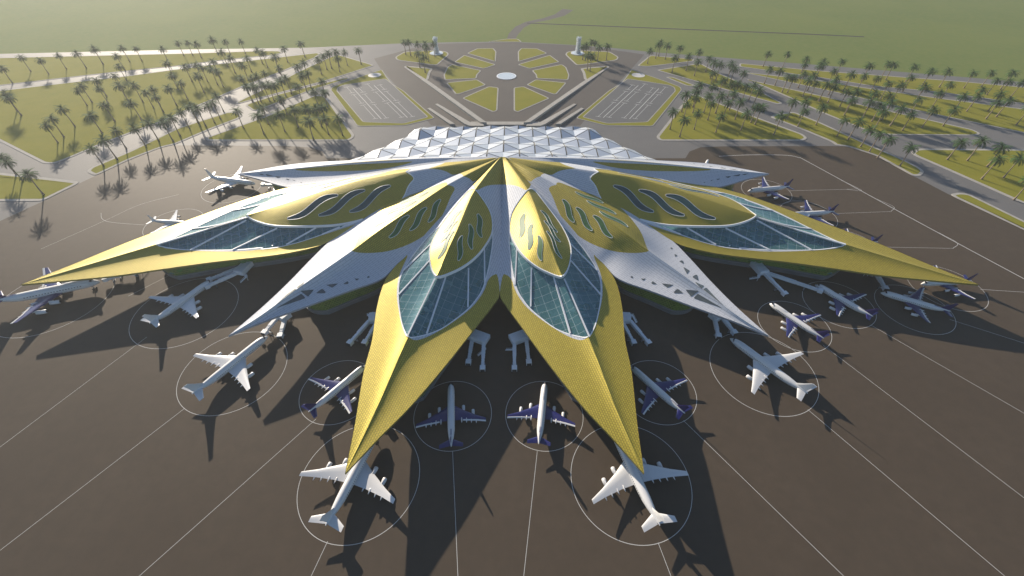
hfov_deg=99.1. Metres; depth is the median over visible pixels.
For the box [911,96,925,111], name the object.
palm tree
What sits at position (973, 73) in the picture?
palm tree
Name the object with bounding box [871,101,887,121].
palm tree
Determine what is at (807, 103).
palm tree
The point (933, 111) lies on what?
palm tree
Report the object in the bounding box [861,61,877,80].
palm tree
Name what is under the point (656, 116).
lawn
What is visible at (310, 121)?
palm tree
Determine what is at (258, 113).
palm tree
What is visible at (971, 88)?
lawn
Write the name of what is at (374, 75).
path
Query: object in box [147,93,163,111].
palm tree
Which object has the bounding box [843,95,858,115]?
palm tree
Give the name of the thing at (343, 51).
palm tree
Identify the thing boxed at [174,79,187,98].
palm tree
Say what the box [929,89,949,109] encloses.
palm tree
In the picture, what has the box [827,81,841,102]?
palm tree
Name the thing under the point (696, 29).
path
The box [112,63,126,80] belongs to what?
palm tree
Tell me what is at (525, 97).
lawn
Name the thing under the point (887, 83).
palm tree
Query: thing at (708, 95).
palm tree
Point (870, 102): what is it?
palm tree
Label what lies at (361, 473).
parked aircraft
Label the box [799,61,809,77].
palm tree
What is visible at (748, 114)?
palm tree
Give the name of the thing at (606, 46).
palm tree
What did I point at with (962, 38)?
ground
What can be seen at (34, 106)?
lawn
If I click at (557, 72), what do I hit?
lawn
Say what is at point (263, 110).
palm tree
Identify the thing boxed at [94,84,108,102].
palm tree
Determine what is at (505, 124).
forecourt edge
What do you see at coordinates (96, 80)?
palm tree
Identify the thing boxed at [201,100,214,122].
palm tree
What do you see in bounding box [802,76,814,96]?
palm tree
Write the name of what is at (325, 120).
palm tree
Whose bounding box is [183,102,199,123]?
palm tree
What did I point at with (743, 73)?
palm tree
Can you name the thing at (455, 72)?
lawn
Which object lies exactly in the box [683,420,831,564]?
lead line
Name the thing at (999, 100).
palm tree
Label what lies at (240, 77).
palm tree
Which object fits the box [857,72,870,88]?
palm tree
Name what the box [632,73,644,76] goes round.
path
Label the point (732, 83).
palm tree
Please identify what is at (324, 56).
palm tree
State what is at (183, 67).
palm tree
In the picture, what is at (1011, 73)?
palm tree
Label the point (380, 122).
kerb
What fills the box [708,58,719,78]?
palm tree
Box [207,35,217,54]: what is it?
palm tree
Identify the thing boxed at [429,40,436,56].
palm tree
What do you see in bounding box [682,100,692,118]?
palm tree
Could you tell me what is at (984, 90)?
palm tree
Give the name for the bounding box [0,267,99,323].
parked aircraft
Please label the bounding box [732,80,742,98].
palm tree
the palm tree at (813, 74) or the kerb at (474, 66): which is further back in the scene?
the kerb at (474, 66)
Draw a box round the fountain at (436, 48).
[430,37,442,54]
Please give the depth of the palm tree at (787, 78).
783.80 m
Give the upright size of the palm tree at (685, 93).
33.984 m
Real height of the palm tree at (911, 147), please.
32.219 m
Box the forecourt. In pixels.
[374,42,643,124]
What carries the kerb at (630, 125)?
on the road
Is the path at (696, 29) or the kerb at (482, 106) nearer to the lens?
the kerb at (482, 106)
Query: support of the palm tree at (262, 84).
on the lawn at (253, 105)
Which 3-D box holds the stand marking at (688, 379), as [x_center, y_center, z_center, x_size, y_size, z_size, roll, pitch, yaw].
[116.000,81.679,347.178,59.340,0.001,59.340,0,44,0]
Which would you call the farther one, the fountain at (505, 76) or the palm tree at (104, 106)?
the fountain at (505, 76)
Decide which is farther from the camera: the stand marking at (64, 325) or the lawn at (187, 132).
the lawn at (187, 132)
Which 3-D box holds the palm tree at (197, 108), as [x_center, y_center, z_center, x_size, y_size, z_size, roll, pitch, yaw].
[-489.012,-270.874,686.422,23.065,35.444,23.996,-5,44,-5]
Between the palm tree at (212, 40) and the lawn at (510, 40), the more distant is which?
the lawn at (510, 40)
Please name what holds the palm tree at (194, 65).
on the lawn at (34, 106)
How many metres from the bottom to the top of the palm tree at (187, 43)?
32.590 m
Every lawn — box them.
[0,51,280,84]
[0,53,317,161]
[0,175,72,198]
[91,113,237,172]
[209,96,350,138]
[238,56,370,102]
[248,78,346,109]
[332,70,432,125]
[397,51,446,64]
[406,66,429,78]
[445,65,478,78]
[448,80,483,93]
[456,56,493,67]
[465,87,496,110]
[469,48,494,60]
[490,39,519,41]
[515,87,546,110]
[519,48,544,60]
[520,56,557,67]
[528,80,563,93]
[534,65,567,78]
[567,51,616,64]
[578,70,680,125]
[583,66,606,78]
[639,56,692,65]
[660,65,778,102]
[660,95,803,138]
[668,77,690,85]
[741,64,1023,102]
[750,80,976,133]
[751,73,1023,131]
[775,113,919,173]
[916,150,1023,200]
[956,194,1023,227]
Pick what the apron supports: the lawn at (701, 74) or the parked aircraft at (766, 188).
the parked aircraft at (766, 188)
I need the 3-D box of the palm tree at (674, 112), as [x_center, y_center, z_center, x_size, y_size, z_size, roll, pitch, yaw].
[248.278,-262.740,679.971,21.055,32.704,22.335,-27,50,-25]
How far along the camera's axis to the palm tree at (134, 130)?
628.71 m
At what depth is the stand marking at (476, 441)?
332.17 m
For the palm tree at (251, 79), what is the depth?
784.22 m
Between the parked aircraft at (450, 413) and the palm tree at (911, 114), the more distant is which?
the palm tree at (911, 114)
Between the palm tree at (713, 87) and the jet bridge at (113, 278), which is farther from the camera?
the palm tree at (713, 87)
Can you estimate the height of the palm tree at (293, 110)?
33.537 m
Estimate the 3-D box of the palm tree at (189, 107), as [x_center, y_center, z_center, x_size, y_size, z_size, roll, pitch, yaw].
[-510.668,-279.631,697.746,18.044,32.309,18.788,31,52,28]
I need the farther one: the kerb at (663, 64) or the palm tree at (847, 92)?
the kerb at (663, 64)
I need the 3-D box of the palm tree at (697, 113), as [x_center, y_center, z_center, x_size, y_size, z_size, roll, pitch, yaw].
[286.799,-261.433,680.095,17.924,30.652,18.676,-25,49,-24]
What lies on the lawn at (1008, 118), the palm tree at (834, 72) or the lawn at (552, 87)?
the palm tree at (834, 72)
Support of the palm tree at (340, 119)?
on the lawn at (274, 129)
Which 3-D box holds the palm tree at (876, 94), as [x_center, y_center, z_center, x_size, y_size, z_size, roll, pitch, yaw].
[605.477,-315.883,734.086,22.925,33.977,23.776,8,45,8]
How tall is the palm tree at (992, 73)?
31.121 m
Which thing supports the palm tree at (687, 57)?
on the lawn at (701, 74)
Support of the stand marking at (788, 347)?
on the apron
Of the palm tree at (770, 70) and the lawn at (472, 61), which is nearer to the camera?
the palm tree at (770, 70)
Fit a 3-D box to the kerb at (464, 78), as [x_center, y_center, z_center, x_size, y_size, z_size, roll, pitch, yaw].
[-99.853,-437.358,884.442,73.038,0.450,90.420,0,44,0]
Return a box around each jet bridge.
[101,274,138,282]
[204,261,253,289]
[260,182,272,189]
[260,314,291,338]
[346,312,375,345]
[465,329,489,371]
[505,329,531,371]
[623,312,651,346]
[708,314,737,338]
[749,261,823,296]
[863,274,889,290]
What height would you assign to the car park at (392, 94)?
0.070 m
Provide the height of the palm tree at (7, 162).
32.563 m
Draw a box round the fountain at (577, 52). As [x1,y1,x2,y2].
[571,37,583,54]
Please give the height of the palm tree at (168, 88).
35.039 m
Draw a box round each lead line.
[0,339,143,446]
[2,411,180,548]
[144,419,315,571]
[452,451,457,572]
[524,456,536,570]
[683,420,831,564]
[812,413,1001,573]
[823,345,1023,497]
[871,325,1019,410]
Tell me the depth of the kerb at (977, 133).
709.54 m
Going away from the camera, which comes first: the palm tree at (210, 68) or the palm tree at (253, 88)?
the palm tree at (253, 88)
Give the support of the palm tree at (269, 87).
on the lawn at (253, 105)
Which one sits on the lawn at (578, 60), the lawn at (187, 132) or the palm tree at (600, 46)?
the palm tree at (600, 46)
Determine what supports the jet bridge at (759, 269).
on the apron
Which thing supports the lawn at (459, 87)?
on the kerb at (464, 91)
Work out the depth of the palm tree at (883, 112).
668.78 m
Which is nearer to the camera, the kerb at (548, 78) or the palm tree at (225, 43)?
the kerb at (548, 78)
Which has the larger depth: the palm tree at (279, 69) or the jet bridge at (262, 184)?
the palm tree at (279, 69)
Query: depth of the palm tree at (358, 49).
898.61 m
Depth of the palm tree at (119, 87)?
747.20 m
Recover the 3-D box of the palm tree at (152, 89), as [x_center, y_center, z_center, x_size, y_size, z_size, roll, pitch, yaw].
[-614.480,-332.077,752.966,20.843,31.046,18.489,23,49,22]
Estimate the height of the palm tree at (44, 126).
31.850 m
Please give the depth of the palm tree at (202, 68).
824.83 m
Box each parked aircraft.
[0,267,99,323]
[141,280,212,326]
[146,210,182,232]
[181,336,267,400]
[202,166,254,192]
[299,444,394,531]
[301,364,364,417]
[416,383,485,448]
[507,382,574,445]
[592,442,687,531]
[631,365,692,419]
[730,338,816,400]
[748,177,794,198]
[769,302,829,342]
[796,200,838,225]
[815,283,879,319]
[845,229,882,242]
[881,287,958,322]
[921,265,978,298]
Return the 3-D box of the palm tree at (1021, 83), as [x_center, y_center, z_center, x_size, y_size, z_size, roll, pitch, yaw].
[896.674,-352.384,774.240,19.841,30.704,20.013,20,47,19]
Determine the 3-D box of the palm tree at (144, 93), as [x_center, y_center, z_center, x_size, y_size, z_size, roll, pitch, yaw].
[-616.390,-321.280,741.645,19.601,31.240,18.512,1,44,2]
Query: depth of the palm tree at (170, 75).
796.64 m
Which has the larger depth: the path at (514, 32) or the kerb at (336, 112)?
the path at (514, 32)
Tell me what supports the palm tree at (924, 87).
on the lawn at (1008, 118)
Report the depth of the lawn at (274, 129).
693.16 m
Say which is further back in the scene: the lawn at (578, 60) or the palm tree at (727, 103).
the lawn at (578, 60)
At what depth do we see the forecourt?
849.66 m
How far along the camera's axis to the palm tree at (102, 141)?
598.62 m
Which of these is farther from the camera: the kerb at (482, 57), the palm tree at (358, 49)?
the kerb at (482, 57)
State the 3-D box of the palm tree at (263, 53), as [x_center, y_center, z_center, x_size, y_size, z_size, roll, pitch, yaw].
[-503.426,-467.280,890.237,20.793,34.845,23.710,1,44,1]
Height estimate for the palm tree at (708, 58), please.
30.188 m
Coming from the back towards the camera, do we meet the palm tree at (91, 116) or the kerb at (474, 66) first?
the kerb at (474, 66)
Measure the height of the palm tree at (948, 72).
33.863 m
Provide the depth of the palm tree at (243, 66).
828.23 m
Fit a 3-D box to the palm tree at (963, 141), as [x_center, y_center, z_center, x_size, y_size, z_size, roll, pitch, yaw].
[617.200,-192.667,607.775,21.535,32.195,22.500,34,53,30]
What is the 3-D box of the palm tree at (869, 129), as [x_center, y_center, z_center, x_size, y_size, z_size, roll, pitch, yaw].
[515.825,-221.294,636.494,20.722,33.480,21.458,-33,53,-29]
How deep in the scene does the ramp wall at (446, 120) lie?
718.71 m
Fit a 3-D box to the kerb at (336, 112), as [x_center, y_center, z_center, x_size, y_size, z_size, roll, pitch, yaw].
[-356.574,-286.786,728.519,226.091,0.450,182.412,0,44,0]
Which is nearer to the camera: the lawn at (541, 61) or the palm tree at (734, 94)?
the palm tree at (734, 94)
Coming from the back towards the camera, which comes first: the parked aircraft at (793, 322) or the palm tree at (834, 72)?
the palm tree at (834, 72)
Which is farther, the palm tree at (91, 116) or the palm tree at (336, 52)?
the palm tree at (336, 52)
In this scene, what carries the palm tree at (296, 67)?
on the lawn at (344, 68)
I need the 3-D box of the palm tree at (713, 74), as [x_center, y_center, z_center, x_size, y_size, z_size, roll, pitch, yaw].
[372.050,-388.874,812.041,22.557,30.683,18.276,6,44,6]
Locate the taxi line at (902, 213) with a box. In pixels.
[730,155,1023,278]
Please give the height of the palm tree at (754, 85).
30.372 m
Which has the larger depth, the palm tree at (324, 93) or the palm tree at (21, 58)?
the palm tree at (21, 58)
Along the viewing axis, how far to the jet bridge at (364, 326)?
382.14 m
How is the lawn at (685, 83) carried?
on the kerb at (680, 82)
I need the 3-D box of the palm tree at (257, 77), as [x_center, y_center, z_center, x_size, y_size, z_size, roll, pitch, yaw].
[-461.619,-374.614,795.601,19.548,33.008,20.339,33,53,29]
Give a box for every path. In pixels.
[368,73,380,76]
[507,9,572,38]
[527,23,863,36]
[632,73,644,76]
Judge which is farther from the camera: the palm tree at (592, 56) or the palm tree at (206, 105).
the palm tree at (592, 56)
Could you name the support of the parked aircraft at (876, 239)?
on the apron
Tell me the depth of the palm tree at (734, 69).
816.78 m
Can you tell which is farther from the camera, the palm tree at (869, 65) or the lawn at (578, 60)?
the lawn at (578, 60)
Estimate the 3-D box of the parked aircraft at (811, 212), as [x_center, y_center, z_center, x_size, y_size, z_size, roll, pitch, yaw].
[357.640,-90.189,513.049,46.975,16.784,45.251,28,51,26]
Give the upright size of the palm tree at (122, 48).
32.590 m
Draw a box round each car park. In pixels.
[337,79,426,122]
[584,79,674,122]
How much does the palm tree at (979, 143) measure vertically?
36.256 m
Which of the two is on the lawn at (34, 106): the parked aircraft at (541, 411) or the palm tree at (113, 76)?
the palm tree at (113, 76)
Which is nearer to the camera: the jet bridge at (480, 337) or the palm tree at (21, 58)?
the jet bridge at (480, 337)
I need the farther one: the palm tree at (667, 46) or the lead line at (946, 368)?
the palm tree at (667, 46)
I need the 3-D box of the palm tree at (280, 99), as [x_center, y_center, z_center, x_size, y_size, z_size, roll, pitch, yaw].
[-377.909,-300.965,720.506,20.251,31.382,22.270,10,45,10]
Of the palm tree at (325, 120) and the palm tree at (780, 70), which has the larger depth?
the palm tree at (780, 70)
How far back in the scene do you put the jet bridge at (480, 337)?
371.68 m
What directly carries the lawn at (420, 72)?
on the kerb at (428, 74)
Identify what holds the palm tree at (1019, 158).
on the lawn at (974, 167)
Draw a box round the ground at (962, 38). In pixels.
[0,0,1023,81]
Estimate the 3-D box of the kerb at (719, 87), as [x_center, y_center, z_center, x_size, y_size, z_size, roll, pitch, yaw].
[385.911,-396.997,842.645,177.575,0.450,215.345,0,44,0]
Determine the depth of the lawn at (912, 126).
720.62 m
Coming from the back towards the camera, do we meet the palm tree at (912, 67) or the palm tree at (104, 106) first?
the palm tree at (912, 67)
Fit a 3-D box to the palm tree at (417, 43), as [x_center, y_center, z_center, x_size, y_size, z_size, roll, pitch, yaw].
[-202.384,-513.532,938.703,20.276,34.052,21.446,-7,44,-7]
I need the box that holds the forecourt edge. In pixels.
[471,122,538,125]
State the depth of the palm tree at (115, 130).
626.61 m
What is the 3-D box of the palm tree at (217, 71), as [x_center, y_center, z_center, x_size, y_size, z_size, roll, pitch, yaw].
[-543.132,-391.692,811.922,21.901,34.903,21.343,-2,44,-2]
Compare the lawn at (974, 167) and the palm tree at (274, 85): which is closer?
the lawn at (974, 167)
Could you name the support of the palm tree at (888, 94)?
on the lawn at (912, 126)
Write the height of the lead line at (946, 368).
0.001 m
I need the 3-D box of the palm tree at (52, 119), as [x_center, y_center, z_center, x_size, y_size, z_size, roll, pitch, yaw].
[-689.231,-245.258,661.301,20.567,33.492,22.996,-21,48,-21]
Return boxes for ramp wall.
[404,66,486,123]
[427,108,454,125]
[435,104,483,127]
[524,66,608,123]
[526,104,575,127]
[555,108,583,125]
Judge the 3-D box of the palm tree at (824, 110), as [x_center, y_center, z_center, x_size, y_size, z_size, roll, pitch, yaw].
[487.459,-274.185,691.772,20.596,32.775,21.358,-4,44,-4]
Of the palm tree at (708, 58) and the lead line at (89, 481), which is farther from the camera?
the palm tree at (708, 58)
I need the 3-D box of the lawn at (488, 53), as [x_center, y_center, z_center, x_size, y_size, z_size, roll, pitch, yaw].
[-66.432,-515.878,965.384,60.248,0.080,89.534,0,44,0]
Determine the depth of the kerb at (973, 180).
607.64 m
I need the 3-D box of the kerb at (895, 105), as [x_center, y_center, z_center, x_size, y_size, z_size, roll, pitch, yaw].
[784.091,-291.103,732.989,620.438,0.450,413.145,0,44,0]
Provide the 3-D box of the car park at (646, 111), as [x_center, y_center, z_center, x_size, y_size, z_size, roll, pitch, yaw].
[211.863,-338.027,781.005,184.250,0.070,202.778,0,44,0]
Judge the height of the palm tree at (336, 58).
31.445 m
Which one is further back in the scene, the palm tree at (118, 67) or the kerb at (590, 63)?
the kerb at (590, 63)
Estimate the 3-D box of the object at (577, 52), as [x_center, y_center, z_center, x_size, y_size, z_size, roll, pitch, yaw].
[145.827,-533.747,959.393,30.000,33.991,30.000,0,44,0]
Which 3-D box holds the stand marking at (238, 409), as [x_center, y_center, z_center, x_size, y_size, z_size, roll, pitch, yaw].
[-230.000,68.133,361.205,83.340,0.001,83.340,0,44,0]
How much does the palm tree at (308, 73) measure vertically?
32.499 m
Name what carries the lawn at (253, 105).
on the kerb at (295, 95)
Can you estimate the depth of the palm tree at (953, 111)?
679.82 m
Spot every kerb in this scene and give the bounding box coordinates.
[0,51,281,85]
[0,53,319,163]
[0,173,78,200]
[87,112,241,174]
[205,95,353,140]
[236,55,372,103]
[246,77,348,110]
[331,70,433,125]
[337,79,427,122]
[395,50,447,64]
[405,66,431,79]
[444,65,480,79]
[447,80,484,93]
[455,55,494,68]
[463,87,498,111]
[468,48,495,61]
[514,87,548,111]
[518,48,545,61]
[518,55,558,68]
[527,80,565,93]
[532,65,568,79]
[566,50,617,64]
[577,70,681,125]
[581,66,607,81]
[583,79,675,122]
[638,56,693,66]
[657,96,806,140]
[658,64,781,103]
[666,77,694,85]
[739,63,1023,103]
[747,79,979,135]
[748,73,1023,132]
[771,112,923,175]
[911,148,1023,203]
[951,193,1023,229]
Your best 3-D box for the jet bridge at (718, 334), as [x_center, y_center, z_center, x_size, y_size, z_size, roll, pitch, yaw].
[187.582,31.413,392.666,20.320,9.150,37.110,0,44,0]
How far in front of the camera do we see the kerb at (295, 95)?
800.03 m
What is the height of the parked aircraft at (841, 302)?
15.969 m
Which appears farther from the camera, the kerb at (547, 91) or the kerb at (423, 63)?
the kerb at (423, 63)
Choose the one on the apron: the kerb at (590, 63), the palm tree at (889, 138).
the palm tree at (889, 138)
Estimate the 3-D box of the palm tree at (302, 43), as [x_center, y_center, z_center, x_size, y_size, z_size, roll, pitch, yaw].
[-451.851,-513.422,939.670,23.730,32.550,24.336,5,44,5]
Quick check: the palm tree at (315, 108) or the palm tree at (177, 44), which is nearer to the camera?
the palm tree at (315, 108)
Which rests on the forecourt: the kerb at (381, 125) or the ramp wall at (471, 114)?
the ramp wall at (471, 114)
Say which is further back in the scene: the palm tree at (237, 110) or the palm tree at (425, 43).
the palm tree at (425, 43)
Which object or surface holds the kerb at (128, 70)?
on the road
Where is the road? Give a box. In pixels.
[0,42,1023,220]
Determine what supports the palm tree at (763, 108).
on the lawn at (730, 126)
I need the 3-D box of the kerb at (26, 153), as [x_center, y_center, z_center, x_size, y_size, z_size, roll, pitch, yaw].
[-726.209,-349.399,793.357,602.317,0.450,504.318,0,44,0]
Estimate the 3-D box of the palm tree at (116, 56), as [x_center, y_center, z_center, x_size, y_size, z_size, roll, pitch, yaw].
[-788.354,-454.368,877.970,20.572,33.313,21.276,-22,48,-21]
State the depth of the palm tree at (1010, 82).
771.54 m
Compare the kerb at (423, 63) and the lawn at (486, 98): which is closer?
the lawn at (486, 98)
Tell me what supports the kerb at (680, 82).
on the road
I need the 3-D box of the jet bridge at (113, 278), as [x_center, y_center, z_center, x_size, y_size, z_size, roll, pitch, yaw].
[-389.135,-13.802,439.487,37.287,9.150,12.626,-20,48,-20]
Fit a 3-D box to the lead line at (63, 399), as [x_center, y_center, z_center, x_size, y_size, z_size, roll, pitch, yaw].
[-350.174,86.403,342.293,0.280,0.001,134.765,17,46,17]
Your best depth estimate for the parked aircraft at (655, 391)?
339.79 m
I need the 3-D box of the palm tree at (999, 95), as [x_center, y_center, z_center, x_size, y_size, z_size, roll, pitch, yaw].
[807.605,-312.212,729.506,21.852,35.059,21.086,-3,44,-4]
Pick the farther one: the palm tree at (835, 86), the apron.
the palm tree at (835, 86)
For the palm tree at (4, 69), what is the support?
on the lawn at (19, 71)
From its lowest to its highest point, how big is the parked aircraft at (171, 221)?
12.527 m
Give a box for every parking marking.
[351,83,412,118]
[597,84,660,118]
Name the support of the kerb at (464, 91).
on the forecourt
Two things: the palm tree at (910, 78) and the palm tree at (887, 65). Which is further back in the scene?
the palm tree at (887, 65)
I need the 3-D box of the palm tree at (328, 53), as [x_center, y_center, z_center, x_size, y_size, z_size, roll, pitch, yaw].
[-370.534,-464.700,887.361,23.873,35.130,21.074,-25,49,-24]
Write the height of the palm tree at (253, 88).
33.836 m
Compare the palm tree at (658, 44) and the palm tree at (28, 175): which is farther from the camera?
the palm tree at (658, 44)
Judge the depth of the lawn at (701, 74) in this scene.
864.46 m
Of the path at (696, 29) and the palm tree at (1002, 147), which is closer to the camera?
the palm tree at (1002, 147)
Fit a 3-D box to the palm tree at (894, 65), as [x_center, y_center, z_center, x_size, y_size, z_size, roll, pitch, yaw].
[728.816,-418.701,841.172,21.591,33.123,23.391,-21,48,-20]
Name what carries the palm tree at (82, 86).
on the lawn at (34, 106)
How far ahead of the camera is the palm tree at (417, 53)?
881.41 m
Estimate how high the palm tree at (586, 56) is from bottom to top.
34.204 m
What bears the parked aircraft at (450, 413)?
on the apron
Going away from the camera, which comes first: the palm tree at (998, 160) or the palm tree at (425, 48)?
the palm tree at (998, 160)
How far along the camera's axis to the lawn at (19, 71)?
916.74 m
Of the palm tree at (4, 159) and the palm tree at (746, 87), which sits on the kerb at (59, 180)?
the palm tree at (4, 159)
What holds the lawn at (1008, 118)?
on the kerb at (895, 105)
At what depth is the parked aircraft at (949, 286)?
426.69 m
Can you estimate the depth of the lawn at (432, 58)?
950.27 m
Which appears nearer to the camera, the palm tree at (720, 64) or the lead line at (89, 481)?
the lead line at (89, 481)
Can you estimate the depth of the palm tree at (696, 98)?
719.00 m
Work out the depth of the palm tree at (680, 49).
915.72 m
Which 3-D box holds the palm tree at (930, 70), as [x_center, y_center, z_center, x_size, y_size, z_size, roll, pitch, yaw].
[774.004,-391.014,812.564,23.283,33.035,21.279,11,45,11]
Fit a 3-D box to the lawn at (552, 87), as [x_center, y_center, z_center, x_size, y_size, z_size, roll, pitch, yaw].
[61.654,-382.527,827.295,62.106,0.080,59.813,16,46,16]
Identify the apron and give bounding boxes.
[0,145,1023,575]
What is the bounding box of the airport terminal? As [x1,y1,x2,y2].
[21,126,978,474]
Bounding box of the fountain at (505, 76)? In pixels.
[497,73,515,79]
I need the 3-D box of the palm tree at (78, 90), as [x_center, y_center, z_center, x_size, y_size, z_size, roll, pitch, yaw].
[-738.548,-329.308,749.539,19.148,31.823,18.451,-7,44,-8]
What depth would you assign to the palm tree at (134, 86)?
752.22 m
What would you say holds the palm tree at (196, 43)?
on the lawn at (19, 71)
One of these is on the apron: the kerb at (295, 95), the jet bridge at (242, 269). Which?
the jet bridge at (242, 269)
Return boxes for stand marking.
[0,277,115,337]
[129,278,238,348]
[176,332,287,415]
[297,428,419,545]
[299,360,364,424]
[414,381,491,451]
[505,381,582,451]
[571,427,691,545]
[631,360,696,424]
[710,332,818,416]
[757,301,831,351]
[802,281,876,328]
[874,285,955,334]
[908,267,988,311]
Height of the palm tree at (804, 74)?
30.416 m
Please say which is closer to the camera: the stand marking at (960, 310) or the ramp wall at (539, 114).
the stand marking at (960, 310)
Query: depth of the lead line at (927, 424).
325.35 m
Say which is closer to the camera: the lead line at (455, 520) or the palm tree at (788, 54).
the lead line at (455, 520)
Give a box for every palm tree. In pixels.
[0,65,12,82]
[0,89,16,110]
[0,93,21,115]
[0,152,16,174]
[0,157,22,180]
[16,54,30,71]
[16,169,44,194]
[34,57,48,73]
[39,120,58,142]
[44,112,64,136]
[53,52,66,68]
[53,104,75,126]
[69,49,86,67]
[71,87,87,105]
[74,81,92,102]
[82,110,102,132]
[83,143,104,165]
[87,44,103,63]
[88,77,106,96]
[93,133,117,159]
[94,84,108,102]
[95,100,114,121]
[108,72,122,89]
[109,126,126,148]
[111,52,125,70]
[111,80,128,102]
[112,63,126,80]
[116,44,129,61]
[122,98,141,119]
[126,122,146,146]
[128,81,143,101]
[133,46,141,60]
[138,89,153,107]
[139,118,159,140]
[145,85,159,103]
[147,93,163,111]
[154,116,173,141]
[156,45,168,61]
[159,59,174,77]
[161,83,176,105]
[162,112,180,135]
[167,72,178,89]
[173,40,184,55]
[173,108,189,127]
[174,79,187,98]
[180,63,192,81]
[182,39,192,55]
[182,101,197,122]
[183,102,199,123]
[189,103,206,126]
[190,40,201,57]
[190,61,201,77]
[191,71,204,92]
[196,64,207,81]
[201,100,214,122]
[205,97,220,118]
[206,57,219,76]
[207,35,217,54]
[207,65,217,84]
[211,68,223,86]
[211,92,223,111]
[214,48,228,66]
[221,38,230,53]
[225,53,235,72]
[229,107,243,127]
[237,74,247,93]
[238,61,248,79]
[240,82,252,101]
[241,55,251,71]
[246,74,255,91]
[247,83,259,103]
[248,109,264,134]
[249,83,261,101]
[252,47,262,63]
[252,71,262,91]
[257,49,268,67]
[257,104,269,124]
[259,81,269,100]
[260,70,267,77]
[264,80,274,100]
[267,81,281,97]
[268,53,281,72]
[270,107,285,131]
[274,76,286,95]
[274,95,287,114]
[275,64,283,78]
[279,45,288,61]
[282,73,291,93]
[284,104,299,127]
[291,82,302,101]
[292,63,302,81]
[296,40,305,56]
[296,70,307,91]
[298,59,307,69]
[298,103,313,126]
[298,115,315,139]
[301,68,311,86]
[307,86,319,103]
[307,103,322,126]
[311,56,323,74]
[313,101,329,124]
[315,77,327,97]
[317,89,329,107]
[317,113,330,134]
[319,53,328,69]
[322,49,333,68]
[331,48,340,66]
[332,113,344,135]
[334,55,342,71]
[341,48,347,65]
[353,47,362,64]
[403,39,412,55]
[413,40,420,56]
[413,49,421,67]
[418,53,428,72]
[420,40,429,52]
[422,44,430,61]
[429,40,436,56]
[583,42,590,60]
[584,51,592,69]
[587,53,596,70]
[594,44,603,60]
[604,42,611,59]
[646,48,654,63]
[655,41,662,58]
[663,42,671,59]
[667,107,679,129]
[670,53,680,72]
[675,45,685,60]
[677,115,690,136]
[680,90,693,111]
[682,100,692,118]
[684,53,693,70]
[690,87,703,107]
[691,92,702,112]
[693,80,705,89]
[693,109,702,129]
[694,58,702,75]
[695,49,703,64]
[703,92,715,112]
[705,55,713,71]
[707,82,719,101]
[707,99,717,119]
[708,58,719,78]
[708,69,719,85]
[714,91,728,113]
[715,60,725,80]
[715,111,727,132]
[718,76,729,95]
[722,99,734,117]
[726,60,735,79]
[727,79,736,96]
[728,88,739,109]
[729,65,740,83]
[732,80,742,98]
[734,97,746,119]
[739,69,750,87]
[740,108,753,130]
[742,82,751,98]
[748,81,759,99]
[750,103,760,122]
[752,85,765,106]
[754,102,768,124]
[762,50,772,66]
[763,65,776,83]
[773,110,788,134]
[774,67,786,85]
[781,73,795,92]
[782,51,792,66]
[786,97,799,118]
[787,75,800,92]
[797,69,810,87]
[797,107,812,126]
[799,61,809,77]
[799,96,812,117]
[801,55,812,70]
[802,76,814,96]
[807,70,818,90]
[809,80,819,97]
[814,62,826,79]
[815,102,828,124]
[816,57,828,75]
[818,81,833,100]
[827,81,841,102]
[828,75,842,94]
[829,68,838,81]
[836,115,853,136]
[837,58,847,71]
[839,87,853,106]
[842,71,857,90]
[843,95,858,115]
[847,87,862,107]
[847,116,866,139]
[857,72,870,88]
[859,124,877,146]
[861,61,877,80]
[862,97,880,119]
[867,88,883,109]
[868,130,887,151]
[870,75,883,92]
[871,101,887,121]
[873,105,891,129]
[876,133,898,158]
[879,91,898,111]
[880,61,894,77]
[880,79,895,98]
[881,97,897,119]
[885,61,899,79]
[889,104,910,125]
[890,80,908,101]
[899,141,921,165]
[902,73,916,91]
[902,109,918,130]
[905,63,920,81]
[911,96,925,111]
[913,81,932,103]
[920,67,938,86]
[921,105,940,127]
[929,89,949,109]
[939,67,954,87]
[941,81,957,98]
[942,105,962,125]
[946,137,969,159]
[955,91,971,106]
[963,70,979,87]
[966,92,985,111]
[966,135,991,160]
[971,85,990,105]
[981,153,1008,179]
[982,70,997,85]
[985,98,1005,118]
[986,77,1004,94]
[986,141,1013,166]
[987,89,1009,111]
[995,96,1017,116]
[1000,69,1020,88]
[1000,78,1016,93]
[1002,151,1023,177]
[1009,79,1023,97]
[1012,176,1023,199]
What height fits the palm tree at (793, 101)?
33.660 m
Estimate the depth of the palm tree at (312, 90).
730.57 m
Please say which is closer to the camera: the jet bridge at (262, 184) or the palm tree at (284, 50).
the jet bridge at (262, 184)
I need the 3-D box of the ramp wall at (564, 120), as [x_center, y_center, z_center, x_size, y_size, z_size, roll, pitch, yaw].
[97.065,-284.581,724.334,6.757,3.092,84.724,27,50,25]
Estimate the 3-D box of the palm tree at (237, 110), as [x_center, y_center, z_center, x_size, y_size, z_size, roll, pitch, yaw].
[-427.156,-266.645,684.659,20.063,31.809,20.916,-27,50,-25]
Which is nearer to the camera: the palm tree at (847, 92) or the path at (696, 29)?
the palm tree at (847, 92)

